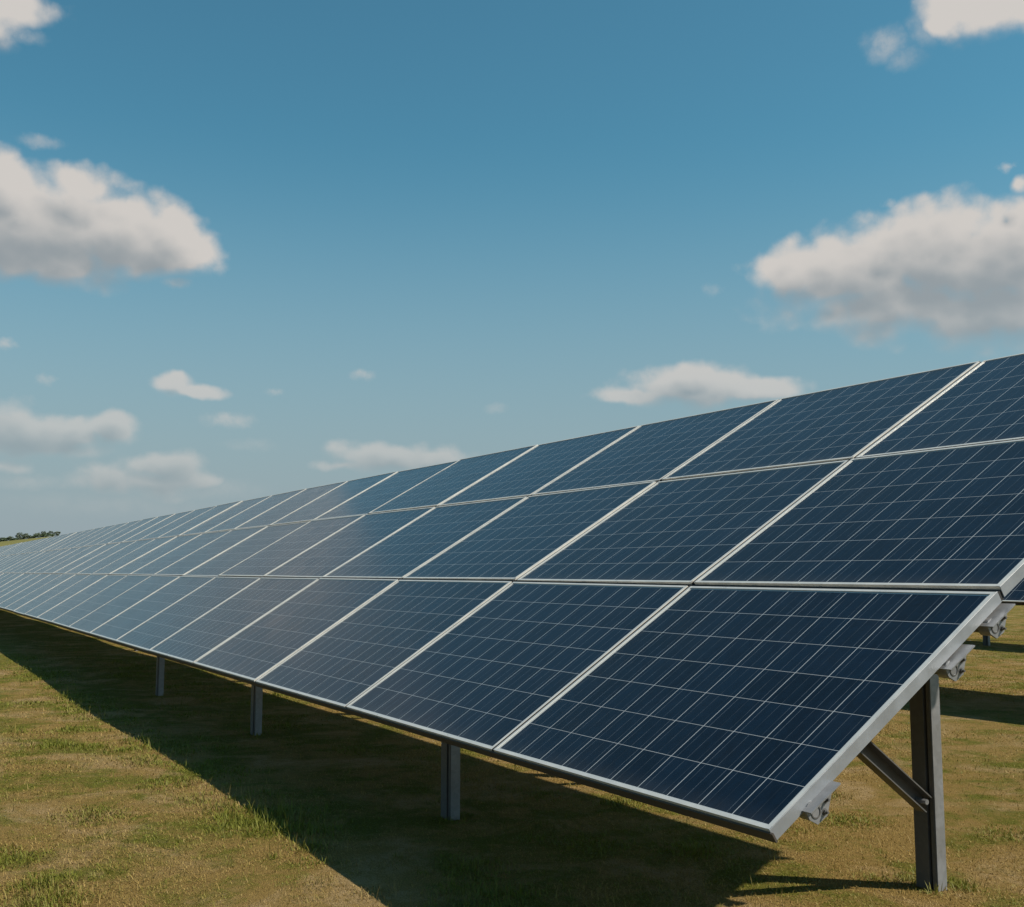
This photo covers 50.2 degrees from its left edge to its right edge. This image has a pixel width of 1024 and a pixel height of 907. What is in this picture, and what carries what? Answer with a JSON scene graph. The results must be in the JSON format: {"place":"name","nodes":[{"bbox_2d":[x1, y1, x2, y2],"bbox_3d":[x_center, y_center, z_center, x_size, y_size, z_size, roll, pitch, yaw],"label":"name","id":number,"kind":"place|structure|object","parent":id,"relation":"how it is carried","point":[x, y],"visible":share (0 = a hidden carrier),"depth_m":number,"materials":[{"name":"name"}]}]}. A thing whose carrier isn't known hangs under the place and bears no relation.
{"place":"outdoors","nodes":[
{"label":"outdoors","id":0,"kind":"place"},
{"bbox_2d":[0,537,1023,906],"bbox_3d":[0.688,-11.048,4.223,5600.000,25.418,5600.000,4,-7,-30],"label":"ground","id":1,"kind":"structure","parent":0,"point":[964,819],"depth_m":5.68,"materials":[{"name":"green plant"}]},
{"bbox_2d":[15,532,24,539],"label":"distant tree","id":2,"kind":"object","parent":1,"relation":"on","point":[18,535],"visible":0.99,"depth_m":760.48,"materials":[{"name":"green plant"}]},
{"bbox_2d":[32,603,1015,891],"bbox_3d":[-13.497,3.476,30.384,2.859,2.564,61.960,4,-7,-30],"label":"panel rack","id":3,"kind":"object","parent":1,"relation":"on","point":[920,789],"visible":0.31,"depth_m":4.33,"materials":[{"name":"metal"}]},
{"bbox_2d":[0,573,15,581],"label":"solar panel","id":4,"kind":"object","parent":3,"relation":"on","point":[6,577],"visible":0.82,"depth_m":28.08,"materials":[{"name":"blue"}]},
{"bbox_2d":[0,554,18,563],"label":"solar panel","id":5,"kind":"object","parent":3,"relation":"attached to","point":[11,557],"visible":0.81,"depth_m":36.69,"materials":[{"name":"blue"}]},
{"bbox_2d":[0,573,23,586],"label":"solar panel","id":6,"kind":"object","parent":3,"relation":"on","point":[9,579],"visible":0.81,"depth_m":26.65,"materials":[{"name":"blue"}]},
{"bbox_2d":[0,553,24,566],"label":"solar panel","id":7,"kind":"object","parent":3,"relation":"on","point":[17,556],"visible":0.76,"depth_m":35.31,"materials":[{"name":"blue"}]},
{"bbox_2d":[0,542,24,554],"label":"solar panel","id":8,"kind":"object","parent":3,"relation":"on","point":[12,548],"visible":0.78,"depth_m":44.00,"materials":[{"name":"blue"}]},
{"bbox_2d":[0,553,29,568],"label":"solar panel","id":9,"kind":"object","parent":3,"relation":"on","point":[12,561],"visible":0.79,"depth_m":33.94,"materials":[{"name":"blue"}]},
{"bbox_2d":[0,541,29,555],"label":"solar panel","id":10,"kind":"object","parent":3,"relation":"on","point":[13,548],"visible":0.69,"depth_m":42.58,"materials":[{"name":"blue"}]},
{"bbox_2d":[0,573,32,591],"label":"solar panel","id":11,"kind":"object","parent":3,"relation":"on","point":[14,581],"visible":0.83,"depth_m":25.32,"materials":[{"name":"blue"}]},
{"bbox_2d":[0,552,36,571],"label":"solar panel","id":12,"kind":"object","parent":3,"relation":"attached to","point":[17,561],"visible":0.81,"depth_m":32.51,"materials":[{"name":"blue"}]},
{"bbox_2d":[3,540,34,555],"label":"solar panel","id":13,"kind":"object","parent":3,"relation":"attached to","point":[18,548],"visible":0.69,"depth_m":41.15,"materials":[{"name":"blue"}]},
{"bbox_2d":[0,573,41,596],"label":"solar panel","id":14,"kind":"object","parent":3,"relation":"on","point":[17,584],"visible":0.85,"depth_m":23.94,"materials":[{"name":"blue"}]},
{"bbox_2d":[0,551,44,572],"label":"solar panel","id":15,"kind":"object","parent":3,"relation":"attached to","point":[21,562],"visible":0.71,"depth_m":31.10,"materials":[{"name":"blue"}]},
{"bbox_2d":[8,539,40,554],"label":"solar panel","id":16,"kind":"object","parent":3,"relation":"on","point":[25,546],"visible":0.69,"depth_m":39.77,"materials":[{"name":"blue"}]},
{"bbox_2d":[0,573,52,602],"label":"solar panel","id":17,"kind":"object","parent":3,"relation":"on","point":[23,587],"visible":0.85,"depth_m":22.59,"materials":[{"name":"blue"}]},
{"bbox_2d":[5,550,52,572],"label":"solar panel","id":18,"kind":"object","parent":3,"relation":"on","point":[28,561],"visible":0.73,"depth_m":29.78,"materials":[{"name":"blue"}]},
{"bbox_2d":[11,538,46,554],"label":"solar panel","id":19,"kind":"object","parent":3,"relation":"on","point":[28,546],"visible":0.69,"depth_m":38.35,"materials":[{"name":"blue"}]},
{"bbox_2d":[0,574,61,609],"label":"solar panel","id":20,"kind":"object","parent":3,"relation":"on","point":[26,591],"visible":0.84,"depth_m":21.23,"materials":[{"name":"blue"}]},
{"bbox_2d":[17,537,51,553],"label":"solar panel","id":21,"kind":"object","parent":3,"relation":"attached to","point":[33,545],"visible":0.63,"depth_m":37.11,"materials":[{"name":"blue"}]},
{"bbox_2d":[11,549,60,572],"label":"solar panel","id":22,"kind":"object","parent":3,"relation":"on","point":[35,561],"visible":0.69,"depth_m":28.51,"materials":[{"name":"blue"}]},
{"bbox_2d":[4,574,75,612],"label":"solar panel","id":23,"kind":"object","parent":3,"relation":"on","point":[22,601],"visible":0.89,"depth_m":19.87,"materials":[{"name":"blue"}]},
{"bbox_2d":[21,535,59,553],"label":"solar panel","id":24,"kind":"object","parent":3,"relation":"on","point":[44,542],"visible":0.7,"depth_m":35.81,"materials":[{"name":"blue"}]},
{"bbox_2d":[18,548,70,572],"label":"solar panel","id":25,"kind":"object","parent":3,"relation":"on","point":[27,569],"visible":0.73,"depth_m":27.15,"materials":[{"name":"blue"}]},
{"bbox_2d":[27,534,66,552],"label":"solar panel","id":26,"kind":"object","parent":3,"relation":"on","point":[46,543],"visible":0.66,"depth_m":34.47,"materials":[{"name":"blue"}]},
{"bbox_2d":[14,574,89,615],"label":"solar panel","id":27,"kind":"object","parent":3,"relation":"on","point":[45,596],"visible":0.89,"depth_m":18.57,"materials":[{"name":"blue"}]},
{"bbox_2d":[26,547,80,572],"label":"solar panel","id":28,"kind":"object","parent":3,"relation":"on","point":[52,560],"visible":0.76,"depth_m":25.80,"materials":[{"name":"blue"}]},
{"bbox_2d":[34,532,76,551],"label":"solar panel","id":29,"kind":"object","parent":3,"relation":"on","point":[56,541],"visible":0.74,"depth_m":33.02,"materials":[{"name":"blue"}]},
{"bbox_2d":[34,546,90,572],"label":"solar panel","id":30,"kind":"object","parent":3,"relation":"on","point":[59,561],"visible":0.73,"depth_m":24.55,"materials":[{"name":"blue"}]},
{"bbox_2d":[39,530,85,551],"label":"solar panel","id":31,"kind":"object","parent":3,"relation":"on","point":[61,541],"visible":0.69,"depth_m":31.77,"materials":[{"name":"blue"}]},
{"bbox_2d":[24,574,108,619],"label":"solar panel","id":32,"kind":"object","parent":3,"relation":"on","point":[62,596],"visible":0.88,"depth_m":17.20,"materials":[{"name":"blue"}]},
{"bbox_2d":[47,529,92,550],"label":"solar panel","id":33,"kind":"object","parent":3,"relation":"on","point":[68,540],"visible":0.71,"depth_m":30.44,"materials":[{"name":"blue"}]},
{"bbox_2d":[43,544,105,572],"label":"solar panel","id":34,"kind":"object","parent":3,"relation":"on","point":[73,559],"visible":0.78,"depth_m":23.11,"materials":[{"name":"blue"}]},
{"bbox_2d":[55,527,103,549],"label":"solar panel","id":35,"kind":"object","parent":3,"relation":"on","point":[78,538],"visible":0.66,"depth_m":29.11,"materials":[{"name":"blue"}]},
{"bbox_2d":[36,574,126,623],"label":"solar panel","id":36,"kind":"object","parent":3,"relation":"on","point":[68,604],"visible":0.86,"depth_m":15.88,"materials":[{"name":"blue"}]},
{"bbox_2d":[53,542,120,573],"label":"solar panel","id":37,"kind":"object","parent":3,"relation":"on","point":[85,558],"visible":0.73,"depth_m":21.82,"materials":[{"name":"blue"}]},
{"bbox_2d":[63,525,114,548],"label":"solar panel","id":38,"kind":"object","parent":3,"relation":"attached to","point":[88,537],"visible":0.68,"depth_m":27.78,"materials":[{"name":"blue"}]},
{"bbox_2d":[51,574,150,628],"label":"solar panel","id":39,"kind":"object","parent":3,"relation":"on","point":[94,602],"visible":0.85,"depth_m":14.55,"materials":[{"name":"glass"},{"name":"silicon solar cells"},{"name":"aluminium"}]},
{"bbox_2d":[64,540,137,573],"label":"solar panel","id":40,"kind":"object","parent":3,"relation":"on","point":[97,558],"visible":0.7,"depth_m":20.52,"materials":[{"name":"blue"}]},
{"bbox_2d":[73,522,128,547],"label":"solar panel","id":41,"kind":"object","parent":3,"relation":"on","point":[99,535],"visible":0.72,"depth_m":26.40,"materials":[{"name":"blue"}]},
{"bbox_2d":[83,520,140,546],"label":"solar panel","id":42,"kind":"object","parent":3,"relation":"on","point":[108,535],"visible":0.69,"depth_m":25.10,"materials":[{"name":"blue"}]},
{"bbox_2d":[77,538,155,573],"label":"solar panel","id":43,"kind":"object","parent":3,"relation":"on","point":[115,556],"visible":0.75,"depth_m":19.16,"materials":[{"name":"blue"}]},
{"bbox_2d":[68,575,181,635],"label":"solar panel","id":44,"kind":"object","parent":3,"relation":"on","point":[116,606],"visible":0.87,"depth_m":13.18,"materials":[{"name":"glass"},{"name":"silicon solar cells"},{"name":"aluminium"}]},
{"bbox_2d":[95,517,156,544],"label":"solar panel","id":45,"kind":"object","parent":3,"relation":"attached to","point":[125,531],"visible":0.77,"depth_m":23.72,"materials":[{"name":"blue"}]},
{"bbox_2d":[92,536,176,573],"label":"solar panel","id":46,"kind":"object","parent":3,"relation":"on","point":[132,556],"visible":0.79,"depth_m":17.78,"materials":[{"name":"blue"}]},
{"bbox_2d":[107,513,175,543],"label":"solar panel","id":47,"kind":"object","parent":3,"relation":"on","point":[143,527],"visible":0.73,"depth_m":22.37,"materials":[{"name":"blue"}]},
{"bbox_2d":[89,575,216,643],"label":"solar panel","id":48,"kind":"object","parent":3,"relation":"on","point":[112,630],"visible":0.88,"depth_m":11.85,"materials":[{"name":"glass"},{"name":"silicon solar cells"},{"name":"aluminium"}]},
{"bbox_2d":[110,533,202,574],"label":"solar panel","id":49,"kind":"object","parent":3,"relation":"on","point":[152,555],"visible":0.73,"depth_m":16.43,"materials":[{"name":"blue"}]},
{"bbox_2d":[123,510,193,541],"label":"solar panel","id":50,"kind":"object","parent":3,"relation":"on","point":[155,527],"visible":0.76,"depth_m":21.06,"materials":[{"name":"blue"}]},
{"bbox_2d":[139,506,214,539],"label":"solar panel","id":51,"kind":"object","parent":3,"relation":"attached to","point":[174,524],"visible":0.68,"depth_m":19.73,"materials":[{"name":"blue"}]},
{"bbox_2d":[131,530,230,574],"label":"solar panel","id":52,"kind":"object","parent":3,"relation":"on","point":[176,554],"visible":0.7,"depth_m":15.12,"materials":[{"name":"blue"}]},
{"bbox_2d":[115,576,260,653],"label":"solar panel","id":53,"kind":"object","parent":3,"relation":"on","point":[163,625],"visible":0.9,"depth_m":10.50,"materials":[{"name":"glass"},{"name":"silicon solar cells"},{"name":"aluminium"}]},
{"bbox_2d":[158,500,242,537],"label":"solar panel","id":54,"kind":"object","parent":3,"relation":"on","point":[197,520],"visible":0.73,"depth_m":18.34,"materials":[{"name":"blue"}]},
{"bbox_2d":[154,525,269,574],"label":"solar panel","id":55,"kind":"object","parent":3,"relation":"attached to","point":[206,553],"visible":0.73,"depth_m":13.76,"materials":[{"name":"glass"},{"name":"silicon solar cells"},{"name":"aluminium"}]},
{"bbox_2d":[179,495,271,535],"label":"solar panel","id":56,"kind":"object","parent":3,"relation":"on","point":[222,517],"visible":0.73,"depth_m":17.04,"materials":[{"name":"blue"}]},
{"bbox_2d":[148,577,320,666],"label":"solar panel","id":57,"kind":"object","parent":3,"relation":"on","point":[191,643],"visible":0.88,"depth_m":9.15,"materials":[{"name":"glass"},{"name":"silicon solar cells"},{"name":"aluminium"}]},
{"bbox_2d":[184,521,309,575],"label":"solar panel","id":58,"kind":"object","parent":3,"relation":"attached to","point":[224,561],"visible":0.67,"depth_m":12.46,"materials":[{"name":"glass"},{"name":"silicon solar cells"},{"name":"aluminium"}]},
{"bbox_2d":[204,488,306,532],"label":"solar panel","id":59,"kind":"object","parent":3,"relation":"on","point":[250,513],"visible":0.75,"depth_m":15.68,"materials":[{"name":"blue"}]},
{"bbox_2d":[235,481,346,528],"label":"solar panel","id":60,"kind":"object","parent":3,"relation":"on","point":[287,507],"visible":0.71,"depth_m":14.36,"materials":[{"name":"glass"},{"name":"silicon solar cells"},{"name":"aluminium"}]},
{"bbox_2d":[218,514,364,576],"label":"solar panel","id":61,"kind":"object","parent":3,"relation":"on","point":[283,550],"visible":0.73,"depth_m":11.08,"materials":[{"name":"glass"},{"name":"silicon solar cells"},{"name":"aluminium"}]},
{"bbox_2d":[193,577,400,685],"bbox_3d":[-1.582,1.237,7.901,1.206,0.042,1.562,-34,12,-29],"label":"solar panel","id":62,"kind":"object","parent":3,"relation":"on","point":[253,652],"visible":0.9,"depth_m":7.79,"materials":[{"name":"glass"},{"name":"silicon solar cells"},{"name":"aluminium"}]},
{"bbox_2d":[270,471,397,525],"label":"solar panel","id":63,"kind":"object","parent":3,"relation":"on","point":[329,500],"visible":0.73,"depth_m":13.00,"materials":[{"name":"glass"},{"name":"silicon solar cells"},{"name":"aluminium"}]},
{"bbox_2d":[264,506,436,576],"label":"solar panel","id":64,"kind":"object","parent":3,"relation":"attached to","point":[337,549],"visible":0.73,"depth_m":9.75,"materials":[{"name":"glass"},{"name":"silicon solar cells"},{"name":"aluminium"}]},
{"bbox_2d":[255,579,514,713],"bbox_3d":[-0.802,1.096,6.566,1.206,0.042,1.562,-34,12,-29],"label":"solar panel","id":65,"kind":"object","parent":3,"relation":"on","point":[344,662],"visible":0.9,"depth_m":6.45,"materials":[{"name":"glass"},{"name":"silicon"},{"name":"aluminium"}]},
{"bbox_2d":[314,461,456,519],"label":"solar panel","id":66,"kind":"object","parent":3,"relation":"attached to","point":[372,498],"visible":0.66,"depth_m":11.70,"materials":[{"name":"glass"},{"name":"silicon"},{"name":"aluminium"}]},
{"bbox_2d":[323,496,527,578],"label":"solar panel","id":67,"kind":"object","parent":3,"relation":"attached to","point":[407,549],"visible":0.73,"depth_m":8.39,"materials":[{"name":"glass"},{"name":"silicon"},{"name":"aluminium"}]},
{"bbox_2d":[368,444,537,513],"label":"solar panel","id":68,"kind":"object","parent":3,"relation":"on","point":[448,482],"visible":0.73,"depth_m":10.31,"materials":[{"name":"glass"},{"name":"silicon"},{"name":"aluminium"}]},
{"bbox_2d":[345,581,690,757],"bbox_3d":[-0.023,0.954,5.235,1.206,0.043,1.562,-34,12,-29],"label":"solar panel","id":69,"kind":"object","parent":3,"relation":"on","point":[486,677],"visible":0.9,"depth_m":5.09,"materials":[{"name":"glass"},{"name":"silicon"},{"name":"aluminium"}]},
{"bbox_2d":[402,480,658,579],"bbox_3d":[0.082,0.525,7.152,1.199,0.043,1.550,-32,10,-29],"label":"solar panel","id":70,"kind":"object","parent":3,"relation":"on","point":[521,538],"visible":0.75,"depth_m":7.04,"materials":[{"name":"glass"},{"name":"silicon"},{"name":"aluminium"}]},
{"bbox_2d":[438,425,639,505],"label":"solar panel","id":71,"kind":"object","parent":3,"relation":"on","point":[533,470],"visible":0.73,"depth_m":8.98,"materials":[{"name":"glass"},{"name":"silicon"},{"name":"aluminium"}]},
{"bbox_2d":[530,399,778,495],"bbox_3d":[0.969,-0.014,7.727,1.176,0.040,1.550,-31,10,-29],"label":"solar panel","id":72,"kind":"object","parent":3,"relation":"on","point":[655,451],"visible":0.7,"depth_m":7.64,"materials":[{"name":"glass"},{"name":"silicon"},{"name":"aluminium"}]},
{"bbox_2d":[515,459,849,584],"bbox_3d":[0.860,0.386,5.818,1.199,0.041,1.550,-32,11,-29],"label":"solar panel","id":73,"kind":"object","parent":3,"relation":"on","point":[690,530],"visible":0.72,"depth_m":5.69,"materials":[{"name":"glass"},{"name":"silicon"},{"name":"aluminium"}]},
{"bbox_2d":[491,585,1003,842],"bbox_3d":[0.753,0.813,3.901,1.206,0.042,1.562,-33,12,-29],"label":"solar panel","id":74,"kind":"object","parent":3,"relation":"on","point":[768,713],"visible":1,"depth_m":3.68,"materials":[{"name":"glass"},{"name":"silicon"},{"name":"aluminium"}]},
{"bbox_2d":[660,361,979,480],"bbox_3d":[1.749,-0.158,6.395,1.176,0.039,1.550,-31,10,-29],"label":"solar panel","id":75,"kind":"object","parent":3,"relation":"attached to","point":[843,423],"visible":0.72,"depth_m":6.28,"materials":[{"name":"blue"}]},
{"bbox_2d":[692,438,1023,596],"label":"solar panel","id":76,"kind":"object","parent":3,"relation":"on","point":[946,518],"visible":0.88,"depth_m":4.44,"materials":[{"name":"glass"},{"name":"silicon solar cells"},{"name":"aluminium"}]},
{"bbox_2d":[854,353,1023,457],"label":"solar panel","id":77,"kind":"object","parent":3,"relation":"on","point":[981,402],"visible":0.75,"depth_m":5.35,"materials":[{"name":"glass"},{"name":"silicon solar cells"},{"name":"aluminium"}]},
{"bbox_2d":[983,635,989,645],"bbox_3d":[9.336,2.005,18.619,2.859,2.984,12.332,4,-7,-30],"label":"panel rack","id":78,"kind":"object","parent":1,"relation":"on","point":[986,640],"depth_m":18.55,"materials":[{"name":"metal"}]},
{"bbox_3d":[4.831,1.345,12.454,2.859,2.984,12.332,4,-7,-30],"label":"panel rack","id":79,"kind":"object","parent":1,"relation":"on","visible":0},
{"bbox_2d":[1001,578,1023,604],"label":"solar panel","id":80,"kind":"object","parent":79,"relation":"on","point":[1015,595],"depth_m":9.97,"materials":[{"name":"blue"}]},
{"bbox_2d":[0,0,1023,540],"label":"sky","id":81,"kind":"structure","parent":0,"point":[250,249],"materials":[{"name":"blue"}]}
]}

